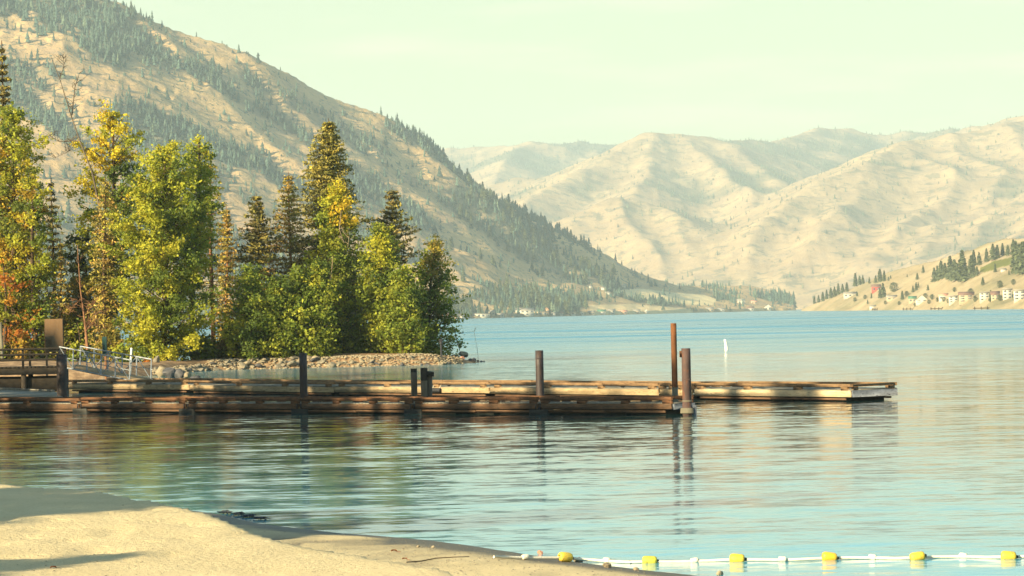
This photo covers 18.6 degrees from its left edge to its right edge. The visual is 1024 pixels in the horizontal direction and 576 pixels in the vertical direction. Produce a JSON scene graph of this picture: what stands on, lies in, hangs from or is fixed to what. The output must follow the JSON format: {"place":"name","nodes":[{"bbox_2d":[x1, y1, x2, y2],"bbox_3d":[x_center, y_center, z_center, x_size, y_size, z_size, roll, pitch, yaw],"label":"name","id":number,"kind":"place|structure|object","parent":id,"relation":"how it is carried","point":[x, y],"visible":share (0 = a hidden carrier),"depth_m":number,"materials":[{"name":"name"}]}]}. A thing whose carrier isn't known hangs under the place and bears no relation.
{"place":"outdoors","nodes":[
{"label":"outdoors","id":0,"kind":"place"},
{"bbox_2d":[0,353,693,575],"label":"ground","id":1,"kind":"structure","parent":0,"point":[153,537],"depth_m":43.97,"materials":[{"name":"sand"}]},
{"bbox_2d":[0,322,3,357],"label":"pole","id":2,"kind":"object","parent":1,"relation":"on","point":[1,342],"visible":1,"depth_m":184.92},
{"bbox_2d":[0,316,26,358],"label":"shrub","id":3,"kind":"object","parent":1,"relation":"on","point":[7,345],"visible":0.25,"depth_m":233.83,"materials":[{"name":"orange plant"}]},
{"bbox_2d":[0,256,41,358],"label":"maple tree","id":4,"kind":"object","parent":1,"relation":"on","point":[7,329],"visible":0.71,"depth_m":231.79,"materials":[{"name":"orange plant"}]},
{"bbox_2d":[6,328,36,358],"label":"shrub","id":5,"kind":"object","parent":1,"relation":"on","point":[23,346],"visible":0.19,"depth_m":232.01,"materials":[{"name":"orange plant"}]},
{"bbox_2d":[0,40,43,357],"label":"conifer","id":6,"kind":"object","parent":1,"relation":"on","point":[4,100],"visible":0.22,"depth_m":240.52,"materials":[{"name":"green plant"}]},
{"bbox_2d":[0,163,72,360],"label":"maple tree","id":7,"kind":"object","parent":1,"relation":"on","point":[32,270],"visible":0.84,"depth_m":232.84,"materials":[{"name":"green plant"}]},
{"bbox_2d":[0,101,75,360],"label":"maple tree","id":8,"kind":"object","parent":1,"relation":"on","point":[11,177],"visible":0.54,"depth_m":235.21,"materials":[{"name":"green plant"}]},
{"bbox_2d":[30,318,67,360],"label":"shrub","id":9,"kind":"object","parent":1,"relation":"on","point":[43,331],"visible":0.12,"depth_m":233.34,"materials":[{"name":"green plant"}]},
{"bbox_2d":[44,319,63,375],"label":"notice board","id":10,"kind":"object","parent":1,"relation":"on","point":[54,332],"visible":0.59,"depth_m":191.93,"materials":[{"name":"brown wood"}]},
{"bbox_2d":[37,182,71,346],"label":"conifer","id":11,"kind":"object","parent":1,"relation":"on","point":[47,220],"visible":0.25,"depth_m":241.59,"materials":[{"name":"green plant"}]},
{"bbox_2d":[43,239,77,357],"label":"young conifer","id":12,"kind":"object","parent":1,"relation":"on","point":[60,275],"visible":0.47,"depth_m":233.35,"materials":[{"name":"green plant"}]},
{"bbox_2d":[47,54,102,269],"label":"bare tree","id":13,"kind":"object","parent":1,"relation":"on","point":[71,140],"visible":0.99,"depth_m":235.04,"materials":[{"name":"brown wood"}]},
{"bbox_2d":[52,273,99,361],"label":"broadleaf tree","id":14,"kind":"object","parent":1,"relation":"on","point":[76,292],"visible":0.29,"depth_m":235.97,"materials":[{"name":"green plant"}]},
{"bbox_2d":[64,318,96,361],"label":"shrub","id":15,"kind":"object","parent":1,"relation":"on","point":[80,339],"visible":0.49,"depth_m":233.33,"materials":[{"name":"green plant"}]},
{"bbox_2d":[62,246,108,349],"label":"dead pine","id":16,"kind":"object","parent":1,"relation":"on","point":[86,328],"visible":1,"depth_m":225.94,"materials":[{"name":"plant"}]},
{"bbox_2d":[62,227,119,351],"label":"broadleaf tree","id":17,"kind":"object","parent":1,"relation":"on","point":[73,268],"visible":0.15,"depth_m":240.82,"materials":[{"name":"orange plant"}]},
{"bbox_2d":[59,99,148,357],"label":"poplar tree","id":18,"kind":"object","parent":1,"relation":"on","point":[113,173],"visible":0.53,"depth_m":237.44,"materials":[{"name":"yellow plant"}]},
{"bbox_2d":[80,176,127,361],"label":"larch tree","id":19,"kind":"object","parent":1,"relation":"on","point":[103,300],"visible":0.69,"depth_m":232.22,"materials":[{"name":"green plant"}]},
{"bbox_2d":[102,336,106,378],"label":"marker post","id":20,"kind":"object","parent":1,"relation":"on","point":[104,343],"visible":0.58,"depth_m":199.85,"materials":[{"name":"green paint"}]},
{"bbox_2d":[88,323,126,361],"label":"shrub","id":21,"kind":"object","parent":1,"relation":"on","point":[115,336],"visible":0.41,"depth_m":230.46,"materials":[{"name":"yellow plant"}]},
{"bbox_2d":[109,338,143,362],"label":"shrub","id":22,"kind":"object","parent":1,"relation":"on","point":[125,349],"visible":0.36,"depth_m":229.26,"materials":[{"name":"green plant"}]},
{"bbox_2d":[96,140,227,360],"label":"poplar tree","id":23,"kind":"object","parent":1,"relation":"on","point":[159,247],"visible":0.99,"depth_m":228.06,"materials":[{"name":"green plant"}]},
{"bbox_2d":[180,131,223,359],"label":"poplar tree","id":24,"kind":"object","parent":1,"relation":"on","point":[206,173],"visible":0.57,"depth_m":232.29,"materials":[{"name":"green plant"}]},
{"bbox_2d":[183,333,226,359],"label":"shrub","id":25,"kind":"object","parent":1,"relation":"on","point":[207,351],"visible":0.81,"depth_m":231.79,"materials":[{"name":"green plant"}]},
{"bbox_2d":[196,165,233,341],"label":"pine tree","id":26,"kind":"object","parent":1,"relation":"on","point":[211,283],"visible":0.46,"depth_m":239.43,"materials":[{"name":"green plant"}]},
{"bbox_2d":[207,206,241,340],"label":"young conifer","id":27,"kind":"object","parent":1,"relation":"on","point":[222,280],"visible":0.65,"depth_m":238.06,"materials":[{"name":"plant"}]},
{"bbox_2d":[211,338,239,357],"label":"shrub","id":28,"kind":"object","parent":1,"relation":"on","point":[221,344],"visible":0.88,"depth_m":232.14,"materials":[{"name":"green plant"}]},
{"bbox_2d":[222,325,245,357],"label":"shrub","id":29,"kind":"object","parent":1,"relation":"on","point":[228,340],"visible":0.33,"depth_m":232.48,"materials":[{"name":"green plant"}]},
{"bbox_2d":[209,262,292,360],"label":"broadleaf tree","id":30,"kind":"object","parent":1,"relation":"on","point":[249,342],"visible":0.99,"depth_m":230.65,"materials":[{"name":"green plant"}]},
{"bbox_2d":[216,195,285,334],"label":"conifer","id":31,"kind":"object","parent":1,"relation":"on","point":[256,208],"visible":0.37,"depth_m":239.61,"materials":[{"name":"green plant"}]},
{"bbox_2d":[253,272,303,358],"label":"broadleaf tree","id":32,"kind":"object","parent":1,"relation":"on","point":[273,350],"visible":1,"depth_m":230.88,"materials":[{"name":"green plant"}]},
{"bbox_2d":[259,172,313,319],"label":"conifer","id":33,"kind":"object","parent":1,"relation":"on","point":[289,217],"visible":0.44,"depth_m":239.10,"materials":[{"name":"plant"}]},
{"bbox_2d":[287,360,296,366],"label":"stone","id":34,"kind":"object","parent":1,"relation":"on","point":[292,363],"visible":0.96,"depth_m":229.12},
{"bbox_2d":[274,263,341,356],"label":"broadleaf tree","id":35,"kind":"object","parent":1,"relation":"on","point":[297,275],"visible":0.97,"depth_m":231.42,"materials":[{"name":"green plant"}]},
{"bbox_2d":[152,353,463,374],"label":"rubble","id":36,"kind":"object","parent":1,"relation":"on","point":[356,356],"visible":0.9,"depth_m":230.07,"materials":[{"name":"stone"}]},
{"bbox_2d":[294,255,343,356],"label":"broadleaf tree","id":37,"kind":"object","parent":1,"relation":"on","point":[318,271],"visible":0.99,"depth_m":231.85,"materials":[{"name":"green plant"}]},
{"bbox_2d":[284,118,372,323],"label":"conifer","id":38,"kind":"object","parent":1,"relation":"on","point":[322,167],"visible":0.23,"depth_m":241.61,"materials":[{"name":"green plant"}]},
{"bbox_2d":[323,321,345,352],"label":"shrub","id":39,"kind":"object","parent":1,"relation":"on","point":[333,344],"visible":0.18,"depth_m":234.73,"materials":[{"name":"green plant"}]},
{"bbox_2d":[294,180,376,352],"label":"broadleaf tree","id":40,"kind":"object","parent":1,"relation":"on","point":[342,270],"visible":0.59,"depth_m":236.21,"materials":[{"name":"green plant"}]},
{"bbox_2d":[325,211,353,282],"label":"dead branch","id":41,"kind":"object","parent":40,"relation":"hanging from","point":[343,241],"visible":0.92,"depth_m":234.66,"materials":[{"name":"brown wood"}]},
{"bbox_2d":[334,310,372,352],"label":"shrub","id":42,"kind":"object","parent":1,"relation":"on","point":[344,334],"visible":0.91,"depth_m":235.39,"materials":[{"name":"green plant"}]},
{"bbox_2d":[352,323,384,352],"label":"shrub","id":43,"kind":"object","parent":1,"relation":"on","point":[364,349],"visible":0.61,"depth_m":234.91,"materials":[{"name":"green plant"}]},
{"bbox_2d":[337,221,423,353],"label":"broadleaf tree","id":44,"kind":"object","parent":1,"relation":"on","point":[384,258],"visible":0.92,"depth_m":234.47,"materials":[{"name":"green plant"}]},
{"bbox_2d":[352,190,427,352],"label":"conifer","id":45,"kind":"object","parent":1,"relation":"on","point":[392,216],"visible":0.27,"depth_m":239.73,"materials":[{"name":"green plant"}]},
{"bbox_2d":[374,261,439,353],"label":"broadleaf tree","id":46,"kind":"object","parent":1,"relation":"on","point":[404,295],"visible":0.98,"depth_m":233.23,"materials":[{"name":"green plant"}]},
{"bbox_2d":[413,321,440,354],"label":"shrub","id":47,"kind":"object","parent":1,"relation":"on","point":[430,345],"visible":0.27,"depth_m":238.87,"materials":[{"name":"green plant"}]},
{"bbox_2d":[406,556,468,562],"bbox_3d":[-1.090,3.862,44.577,1.084,0.025,0.162,-1,-1,-36],"label":"twig","id":48,"kind":"object","parent":1,"relation":"on","point":[435,558],"visible":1,"depth_m":44.61,"materials":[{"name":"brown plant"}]},
{"bbox_2d":[408,233,470,355],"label":"broadleaf tree","id":49,"kind":"object","parent":1,"relation":"on","point":[436,310],"visible":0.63,"depth_m":239.20,"materials":[{"name":"green plant"}]},
{"bbox_2d":[439,339,442,356],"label":"marker lantern","id":50,"kind":"object","parent":1,"relation":"on","point":[440,341],"visible":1,"depth_m":231.91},
{"bbox_2d":[458,351,467,356],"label":"boulder","id":51,"kind":"object","parent":1,"relation":"on","point":[464,354],"visible":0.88,"depth_m":242.60,"materials":[{"name":"stone"}]},
{"bbox_2d":[0,0,795,326],"bbox_3d":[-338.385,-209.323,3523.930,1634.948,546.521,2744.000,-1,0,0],"label":"mountain","id":52,"kind":"structure","parent":0,"point":[98,84],"depth_m":3772.24,"materials":[{"name":"soil"}]},
{"bbox_2d":[0,0,797,323],"bbox_3d":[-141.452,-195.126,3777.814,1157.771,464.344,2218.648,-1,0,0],"label":"mountain wood","id":53,"kind":"object","parent":52,"relation":"on","point":[96,36],"visible":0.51,"depth_m":3796.93,"materials":[{"name":"plant"}]},
{"bbox_2d":[447,238,453,250],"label":"shore conifer","id":54,"kind":"object","parent":52,"relation":"on","point":[450,246],"visible":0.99,"depth_m":3635.19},
{"bbox_2d":[461,268,465,281],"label":"shore conifer","id":55,"kind":"object","parent":52,"relation":"on","point":[463,275],"visible":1,"depth_m":3532.04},
{"bbox_2d":[464,209,469,220],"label":"shore conifer","id":56,"kind":"object","parent":52,"relation":"on","point":[466,215],"visible":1,"depth_m":3974.54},
{"bbox_2d":[472,313,489,317],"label":"house","id":57,"kind":"structure","parent":52,"relation":"on","point":[484,315],"depth_m":3246.92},
{"bbox_2d":[499,297,504,309],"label":"shore conifer","id":58,"kind":"object","parent":52,"relation":"on","point":[501,304],"visible":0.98,"depth_m":3350.63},
{"bbox_2d":[515,308,533,316],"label":"house","id":59,"kind":"structure","parent":52,"relation":"on","point":[527,312],"depth_m":3342.09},
{"bbox_2d":[534,311,547,316],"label":"house","id":60,"kind":"structure","parent":52,"relation":"on","point":[543,313],"depth_m":3399.67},
{"bbox_2d":[0,309,1023,575],"bbox_3d":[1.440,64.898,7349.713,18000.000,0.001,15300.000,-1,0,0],"label":"lake","id":61,"kind":"structure","parent":0,"point":[928,459],"depth_m":80.29,"materials":[{"name":"liquid"}]},
{"bbox_2d":[0,388,61,401],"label":"floating platform","id":62,"kind":"structure","parent":61,"relation":"on","point":[13,392],"depth_m":146.09,"materials":[{"name":"wood"}]},
{"bbox_2d":[0,347,68,390],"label":"wooden pier","id":63,"kind":"structure","parent":61,"relation":"in","point":[29,381],"depth_m":166.28,"materials":[{"name":"brown wood"}]},
{"bbox_2d":[59,346,152,379],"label":"gangway","id":64,"kind":"object","parent":63,"relation":"on","point":[122,375],"visible":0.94,"depth_m":163.75,"materials":[{"name":"metal"}]},
{"bbox_2d":[56,355,67,401],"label":"piling","id":65,"kind":"object","parent":61,"relation":"in","point":[61,369],"visible":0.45,"depth_m":138.67,"materials":[{"name":"wood"}]},
{"bbox_2d":[155,366,164,376],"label":"boulder","id":66,"kind":"object","parent":61,"relation":"in","point":[158,373],"visible":0.61,"depth_m":205.85,"materials":[{"name":"stone"}]},
{"bbox_2d":[162,367,175,377],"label":"boulder","id":67,"kind":"object","parent":61,"relation":"in","point":[168,372],"visible":0.83,"depth_m":201.28,"materials":[{"name":"stone"}]},
{"bbox_2d":[175,369,183,377],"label":"boulder","id":68,"kind":"object","parent":61,"relation":"in","point":[179,373],"visible":0.87,"depth_m":196.69,"materials":[{"name":"stone"}]},
{"bbox_2d":[299,353,307,401],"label":"piling","id":69,"kind":"object","parent":61,"relation":"in","point":[303,374],"visible":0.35,"depth_m":120.75,"materials":[{"name":"wood"}]},
{"bbox_2d":[0,395,694,413],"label":"dock","id":70,"kind":"object","parent":61,"relation":"on","point":[514,405],"visible":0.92,"depth_m":117.48,"materials":[{"name":"wood"}]},
{"bbox_2d":[411,368,416,401],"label":"wooden pile","id":71,"kind":"object","parent":61,"relation":"in","point":[414,382],"visible":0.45,"depth_m":122.34,"materials":[{"name":"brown wood"}]},
{"bbox_2d":[420,368,433,401],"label":"wooden pile","id":72,"kind":"object","parent":61,"relation":"in","point":[426,382],"visible":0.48,"depth_m":122.02,"materials":[{"name":"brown wood"}]},
{"bbox_2d":[69,378,897,400],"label":"dock","id":73,"kind":"object","parent":61,"relation":"on","point":[796,391],"visible":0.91,"depth_m":135.77,"materials":[{"name":"wood"}]},
{"bbox_2d":[432,385,441,392],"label":"dock fender","id":74,"kind":"object","parent":73,"relation":"hanging from","point":[438,390],"visible":0.82,"depth_m":139.02,"materials":[{"name":"rubber"}]},
{"bbox_2d":[535,350,543,408],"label":"piling","id":75,"kind":"object","parent":61,"relation":"in","point":[539,358],"visible":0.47,"depth_m":114.87,"materials":[{"name":"wood"}]},
{"bbox_2d":[671,323,677,408],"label":"pole","id":76,"kind":"object","parent":61,"relation":"in","point":[674,360],"visible":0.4,"depth_m":111.54,"materials":[{"name":"wood"}]},
{"bbox_2d":[679,348,696,414],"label":"piling","id":77,"kind":"object","parent":61,"relation":"in","point":[688,408],"visible":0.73,"depth_m":107.60,"materials":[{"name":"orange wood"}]},
{"bbox_2d":[493,551,1023,563],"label":"swim line","id":78,"kind":"object","parent":61,"relation":"on","point":[569,557],"visible":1,"depth_m":44.56,"materials":[{"name":"plastic"}]},
{"bbox_2d":[110,0,1023,148],"label":"sky","id":79,"kind":"structure","parent":0,"point":[464,73],"materials":[{"name":"white"}]},
{"bbox_2d":[441,116,1023,308],"bbox_3d":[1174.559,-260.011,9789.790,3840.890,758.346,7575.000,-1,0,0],"label":"mountains","id":80,"kind":"structure","parent":0,"point":[667,228],"depth_m":7967.89,"materials":[{"name":"soil"}]},
{"bbox_2d":[448,116,1023,307],"bbox_3d":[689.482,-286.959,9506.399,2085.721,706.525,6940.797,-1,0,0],"label":"wood","id":81,"kind":"object","parent":80,"relation":"on","point":[672,195],"visible":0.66,"depth_m":9254.16,"materials":[{"name":"plant"}]},
{"bbox_2d":[801,238,1023,310],"bbox_3d":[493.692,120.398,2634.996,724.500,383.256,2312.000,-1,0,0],"label":"hillside","id":82,"kind":"structure","parent":0,"point":[839,302],"depth_m":2460.35,"materials":[{"name":"soil"}]},
{"bbox_2d":[843,292,855,298],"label":"house","id":83,"kind":"structure","parent":82,"relation":"on","point":[847,295],"depth_m":2963.61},
{"bbox_2d":[852,273,857,286],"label":"hillside conifer","id":84,"kind":"object","parent":82,"relation":"on","point":[855,281],"visible":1,"depth_m":3111.15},
{"bbox_2d":[871,284,880,292],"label":"house","id":85,"kind":"structure","parent":82,"relation":"on","point":[875,287],"depth_m":2805.57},
{"bbox_2d":[876,269,881,282],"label":"hillside conifer","id":86,"kind":"object","parent":82,"relation":"on","point":[879,278],"visible":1,"depth_m":2875.11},
{"bbox_2d":[879,283,885,296],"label":"hillside conifer","id":87,"kind":"object","parent":82,"relation":"on","point":[883,293],"visible":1,"depth_m":2672.35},
{"bbox_2d":[886,295,896,302],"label":"house","id":88,"kind":"structure","parent":82,"relation":"on","point":[890,298],"depth_m":2577.30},
{"bbox_2d":[889,282,898,291],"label":"bushy tree","id":89,"kind":"object","parent":82,"relation":"on","point":[892,286],"visible":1,"depth_m":2663.72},
{"bbox_2d":[908,296,916,303],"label":"house","id":90,"kind":"structure","parent":82,"relation":"on","point":[911,299],"depth_m":2418.36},
{"bbox_2d":[915,294,927,305],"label":"house","id":91,"kind":"structure","parent":82,"relation":"on","point":[921,298],"depth_m":2342.70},
{"bbox_2d":[930,268,936,281],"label":"hillside conifer","id":92,"kind":"object","parent":82,"relation":"on","point":[933,276],"visible":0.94,"depth_m":2461.37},
{"bbox_2d":[935,260,944,278],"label":"hillside conifer","id":93,"kind":"object","parent":82,"relation":"on","point":[939,269],"visible":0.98,"depth_m":2433.16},
{"bbox_2d":[938,293,948,302],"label":"house","id":94,"kind":"structure","parent":82,"relation":"on","point":[940,295],"depth_m":2226.58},
{"bbox_2d":[941,263,946,277],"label":"hillside conifer","id":95,"kind":"object","parent":82,"relation":"on","point":[944,271],"visible":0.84,"depth_m":2415.05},
{"bbox_2d":[945,256,951,279],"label":"hillside conifer","id":96,"kind":"object","parent":82,"relation":"on","point":[949,263],"visible":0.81,"depth_m":2357.02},
{"bbox_2d":[948,259,956,281],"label":"hillside conifer","id":97,"kind":"object","parent":82,"relation":"on","point":[952,270],"visible":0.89,"depth_m":2333.92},
{"bbox_2d":[948,295,958,305],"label":"house","id":98,"kind":"structure","parent":82,"relation":"on","point":[953,299],"depth_m":2130.62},
{"bbox_2d":[956,249,969,281],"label":"hillside conifer","id":99,"kind":"object","parent":82,"relation":"on","point":[961,273],"visible":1,"depth_m":2252.54,"materials":[{"name":"plant"}]},
{"bbox_2d":[958,292,974,304],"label":"house","id":100,"kind":"structure","parent":82,"relation":"on","point":[964,297],"depth_m":2067.67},
{"bbox_2d":[966,255,975,277],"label":"hillside conifer","id":101,"kind":"object","parent":82,"relation":"on","point":[971,269],"visible":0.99,"depth_m":2242.80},
{"bbox_2d":[976,252,981,264],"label":"hillside conifer","id":102,"kind":"object","parent":82,"relation":"on","point":[979,259],"visible":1,"depth_m":2342.70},
{"bbox_2d":[979,292,989,303],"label":"house","id":103,"kind":"structure","parent":82,"relation":"on","point":[984,296],"depth_m":1978.76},
{"bbox_2d":[984,248,989,261],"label":"hillside conifer","id":104,"kind":"object","parent":82,"relation":"on","point":[986,257],"visible":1,"depth_m":2339.85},
{"bbox_2d":[988,243,997,259],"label":"hillside conifer","id":105,"kind":"object","parent":82,"relation":"on","point":[992,251],"visible":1,"depth_m":2331.67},
{"bbox_2d":[990,291,999,301],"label":"house","id":106,"kind":"structure","parent":82,"relation":"on","point":[994,295],"depth_m":1936.60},
{"bbox_2d":[995,245,999,257],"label":"hillside conifer","id":107,"kind":"object","parent":82,"relation":"on","point":[997,252],"visible":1,"depth_m":2332.84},
{"bbox_2d":[1002,288,1012,300],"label":"house","id":108,"kind":"structure","parent":82,"relation":"on","point":[1007,293],"depth_m":1916.98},
{"bbox_2d":[1009,241,1017,271],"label":"hillside conifer","id":109,"kind":"object","parent":82,"relation":"on","point":[1013,251],"visible":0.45,"depth_m":2086.16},
{"bbox_2d":[1010,244,1021,273],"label":"hillside conifer","id":110,"kind":"object","parent":82,"relation":"on","point":[1015,259],"visible":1,"depth_m":2062.43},
{"bbox_2d":[1013,289,1023,302],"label":"house","id":111,"kind":"structure","parent":82,"relation":"on","point":[1018,294],"depth_m":1861.60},
{"bbox_2d":[1015,241,1023,274],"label":"hillside conifer","id":112,"kind":"object","parent":82,"relation":"on","point":[1020,260],"visible":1,"depth_m":2051.50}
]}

